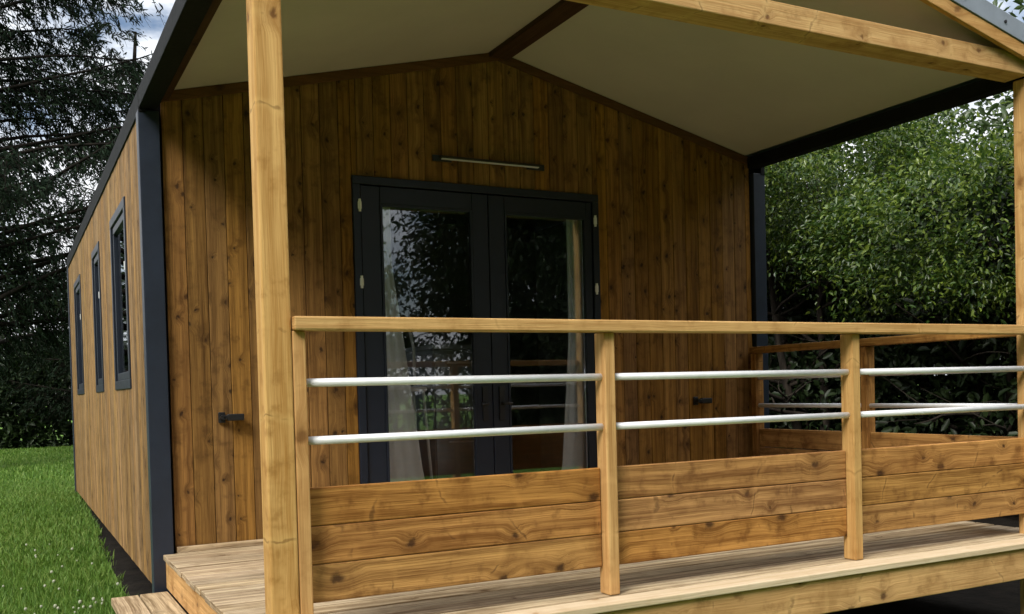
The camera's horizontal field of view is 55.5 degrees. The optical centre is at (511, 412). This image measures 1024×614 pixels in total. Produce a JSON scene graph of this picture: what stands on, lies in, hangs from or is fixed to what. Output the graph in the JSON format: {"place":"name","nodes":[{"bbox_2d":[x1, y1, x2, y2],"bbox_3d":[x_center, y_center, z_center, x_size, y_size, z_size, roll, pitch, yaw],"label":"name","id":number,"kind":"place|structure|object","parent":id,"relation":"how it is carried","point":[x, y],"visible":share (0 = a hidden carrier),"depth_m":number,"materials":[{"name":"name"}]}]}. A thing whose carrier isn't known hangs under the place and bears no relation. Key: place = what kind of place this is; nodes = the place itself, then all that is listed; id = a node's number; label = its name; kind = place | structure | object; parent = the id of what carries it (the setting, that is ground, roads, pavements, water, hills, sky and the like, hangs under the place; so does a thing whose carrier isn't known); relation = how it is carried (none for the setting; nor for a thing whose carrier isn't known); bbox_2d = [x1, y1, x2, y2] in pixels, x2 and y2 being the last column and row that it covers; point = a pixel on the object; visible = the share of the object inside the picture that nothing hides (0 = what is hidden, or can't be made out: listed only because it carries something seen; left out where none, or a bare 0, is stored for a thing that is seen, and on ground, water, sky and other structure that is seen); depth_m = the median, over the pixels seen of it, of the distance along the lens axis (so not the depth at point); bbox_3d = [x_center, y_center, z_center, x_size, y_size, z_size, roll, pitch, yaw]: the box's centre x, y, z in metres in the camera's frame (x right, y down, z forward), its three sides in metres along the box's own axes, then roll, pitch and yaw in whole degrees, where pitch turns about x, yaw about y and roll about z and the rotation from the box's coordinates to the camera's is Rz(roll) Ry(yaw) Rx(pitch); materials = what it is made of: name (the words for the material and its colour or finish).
{"place":"outdoors","nodes":[
{"label":"outdoors","id":0,"kind":"place"},
{"bbox_2d":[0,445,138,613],"bbox_3d":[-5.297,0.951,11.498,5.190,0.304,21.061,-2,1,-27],"label":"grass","id":1,"kind":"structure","parent":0,"point":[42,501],"depth_m":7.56,"materials":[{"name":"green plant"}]},
{"bbox_2d":[409,332,432,478],"bbox_3d":[-0.648,0.041,5.905,0.260,1.227,0.310,-2,1,-27],"label":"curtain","id":2,"kind":"object","parent":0,"point":[414,388],"visible":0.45,"depth_m":5.84,"materials":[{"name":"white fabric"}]},
{"bbox_2d":[0,402,936,613],"bbox_3d":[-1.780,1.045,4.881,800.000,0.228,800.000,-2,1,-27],"label":"lawn","id":3,"kind":"structure","parent":0,"point":[66,444],"depth_m":6.34,"materials":[{"name":"green plant"}]},
{"bbox_2d":[0,210,67,422],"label":"leafy tree","id":4,"kind":"object","parent":3,"relation":"on","point":[2,336],"visible":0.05,"depth_m":22.98,"materials":[{"name":"green plant"}]},
{"bbox_2d":[0,343,72,449],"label":"hedge","id":5,"kind":"object","parent":3,"relation":"on","point":[13,432],"visible":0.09,"depth_m":21.40,"materials":[{"name":"green plant"}]},
{"bbox_2d":[2,544,119,613],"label":"clover flowers","id":6,"kind":"object","parent":3,"relation":"on","point":[79,601],"visible":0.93,"depth_m":5.56,"materials":[{"name":"white plant"}]},
{"bbox_2d":[0,20,151,427],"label":"conifer tree","id":7,"kind":"object","parent":3,"relation":"on","point":[63,400],"visible":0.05,"depth_m":20.58,"materials":[{"name":"green plant"}]},
{"bbox_2d":[0,0,164,414],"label":"conifer tree","id":8,"kind":"object","parent":3,"relation":"on","point":[17,198],"visible":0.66,"depth_m":14.82,"materials":[{"name":"green plant"}]},
{"bbox_2d":[111,592,185,613],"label":"step","id":9,"kind":"object","parent":3,"relation":"on","point":[159,603],"visible":1,"depth_m":4.49,"materials":[{"name":"brown wood"}]},
{"bbox_2d":[766,1,1006,423],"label":"leafy tree","id":10,"kind":"object","parent":3,"relation":"on","point":[969,124],"visible":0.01,"depth_m":14.09,"materials":[{"name":"green plant"}]},
{"bbox_2d":[884,0,1023,357],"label":"leafy tree","id":11,"kind":"object","parent":3,"relation":"on","point":[1003,114],"visible":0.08,"depth_m":11.23,"materials":[{"name":"green plant"}]},
{"bbox_2d":[0,0,1023,387],"label":"sky","id":12,"kind":"structure","parent":0,"point":[155,22],"materials":[{"name":"white"}]},
{"bbox_2d":[76,498,1003,613],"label":"soil","id":13,"kind":"structure","parent":0,"point":[136,581],"depth_m":5.42,"materials":[{"name":"black soil"}]},
{"bbox_2d":[67,0,1023,613],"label":"cabin","id":14,"kind":"object","parent":13,"relation":"on","point":[269,160],"visible":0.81,"depth_m":5.37,"materials":[{"name":"brown wood"}]},
{"bbox_2d":[74,274,84,394],"bbox_3d":[-4.069,-0.716,9.201,0.060,1.086,0.874,-2,1,-27],"label":"window","id":15,"kind":"structure","parent":14,"relation":"in","point":[77,285],"depth_m":9.44,"materials":[{"name":"paint"}]},
{"bbox_2d":[91,241,104,392],"bbox_3d":[-3.094,-0.698,7.325,0.060,1.086,0.642,-2,1,-27],"label":"window","id":16,"kind":"structure","parent":14,"relation":"in","point":[95,255],"depth_m":7.51,"materials":[{"name":"paint"}]},
{"bbox_2d":[109,196,131,389],"bbox_3d":[-2.352,-0.685,5.899,0.060,1.086,0.854,-2,1,-27],"label":"window","id":17,"kind":"structure","parent":14,"relation":"in","point":[117,223],"depth_m":6.02,"materials":[{"name":"paint"}]},
{"bbox_2d":[218,412,243,422],"bbox_3d":[-1.446,0.024,5.016,0.125,0.055,0.048,-2,1,-27],"label":"door holder","id":18,"kind":"object","parent":14,"relation":"attached to","point":[222,417],"depth_m":5.00,"materials":[{"name":"black plastic"}]},
{"bbox_2d":[382,207,424,481],"bbox_3d":[-0.635,-0.317,5.553,0.345,1.912,0.033,-2,1,-27],"label":"curtain","id":19,"kind":"object","parent":14,"relation":"hanging from","point":[405,461],"visible":0.3,"depth_m":5.54,"materials":[{"name":"white fabric"}]},
{"bbox_2d":[358,185,493,483],"bbox_3d":[-0.473,-0.321,5.543,0.800,1.891,0.119,-2,1,-27],"label":"door leaf","id":20,"kind":"structure","parent":14,"relation":"in","point":[371,202],"depth_m":5.47,"materials":[{"name":"paint"}]},
{"bbox_2d":[405,344,474,479],"bbox_3d":[-0.431,0.112,6.165,0.340,1.061,0.530,-2,1,-27],"label":"chair","id":21,"kind":"object","parent":14,"relation":"on","point":[449,406],"visible":0.35,"depth_m":5.94,"materials":[{"name":"wood"}]},
{"bbox_2d":[432,155,543,170],"bbox_3d":[-0.124,-1.462,5.689,0.730,0.035,0.038,-2,1,-27],"label":"wall lamp","id":22,"kind":"object","parent":14,"relation":"attached to","point":[450,159],"visible":1,"depth_m":5.66,"materials":[{"name":"silver plastic"}]},
{"bbox_2d":[487,195,598,474],"bbox_3d":[0.213,-0.347,5.899,0.739,1.891,0.119,-2,1,-27],"label":"door leaf","id":23,"kind":"structure","parent":14,"relation":"in","point":[498,207],"depth_m":5.78,"materials":[{"name":"paint"}]},
{"bbox_2d":[562,220,586,469],"bbox_3d":[0.391,-0.357,6.119,0.316,1.912,0.033,-2,1,-27],"label":"curtain","id":24,"kind":"object","parent":14,"relation":"hanging from","point":[574,451],"visible":0.39,"depth_m":6.12,"materials":[{"name":"white fabric"}]},
{"bbox_2d":[693,397,711,404],"bbox_3d":[1.259,-0.079,6.421,0.125,0.055,0.048,-2,1,-27],"label":"door holder","id":25,"kind":"object","parent":14,"relation":"attached to","point":[696,400],"depth_m":6.40,"materials":[{"name":"black plastic"}]},
{"bbox_2d":[163,521,1023,613],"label":"deck","id":26,"kind":"structure","parent":13,"relation":"on","point":[821,576],"depth_m":4.05,"materials":[{"name":"brown wood"}]},
{"bbox_2d":[291,316,1023,613],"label":"railing","id":27,"kind":"object","parent":26,"relation":"on","point":[608,516],"visible":0.96,"depth_m":3.64,"materials":[{"name":"brown wood"}]},
{"bbox_2d":[749,334,1017,456],"bbox_3d":[2.108,0.075,5.735,0.080,1.022,1.983,-2,1,-27],"label":"railing","id":28,"kind":"object","parent":26,"relation":"on","point":[765,441],"visible":0.48,"depth_m":5.75,"materials":[{"name":"brown wood"}]},
{"bbox_2d":[923,514,1019,613],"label":"bush soil","id":29,"kind":"object","parent":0,"point":[1004,597],"depth_m":5.47,"materials":[{"name":"black soil"}]},
{"bbox_2d":[765,156,854,254],"bbox_3d":[2.581,-1.446,12.348,3.507,4.436,3.632,-1,2,37],"label":"laurel bush","id":30,"kind":"object","parent":29,"relation":"on","point":[791,197],"visible":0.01,"depth_m":11.63,"materials":[{"name":"green plant"}]},
{"bbox_2d":[765,108,1012,450],"bbox_3d":[3.292,-1.493,10.510,4.094,4.709,3.744,-2,1,-27],"label":"laurel bush","id":31,"kind":"object","parent":29,"relation":"on","point":[812,160],"visible":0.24,"depth_m":9.77,"materials":[{"name":"green plant"}]},
{"bbox_2d":[766,158,1017,450],"bbox_3d":[3.993,-0.672,10.290,2.253,3.120,9.817,-2,1,-27],"label":"hedge","id":32,"kind":"object","parent":29,"relation":"on","point":[957,388],"visible":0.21,"depth_m":9.01,"materials":[{"name":"green plant"}]},
{"bbox_2d":[774,111,1017,436],"bbox_3d":[4.312,-0.885,8.706,3.908,3.668,3.635,-2,1,-27],"label":"laurel bush","id":33,"kind":"object","parent":29,"relation":"on","point":[860,220],"visible":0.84,"depth_m":8.17,"materials":[{"name":"green plant"}]},
{"bbox_2d":[984,92,1013,200],"bbox_3d":[5.358,-1.299,7.111,3.717,4.560,3.866,-2,1,-27],"label":"laurel bush","id":34,"kind":"object","parent":29,"relation":"on","point":[1000,128],"visible":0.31,"depth_m":7.73,"materials":[{"name":"green plant"}]}
]}

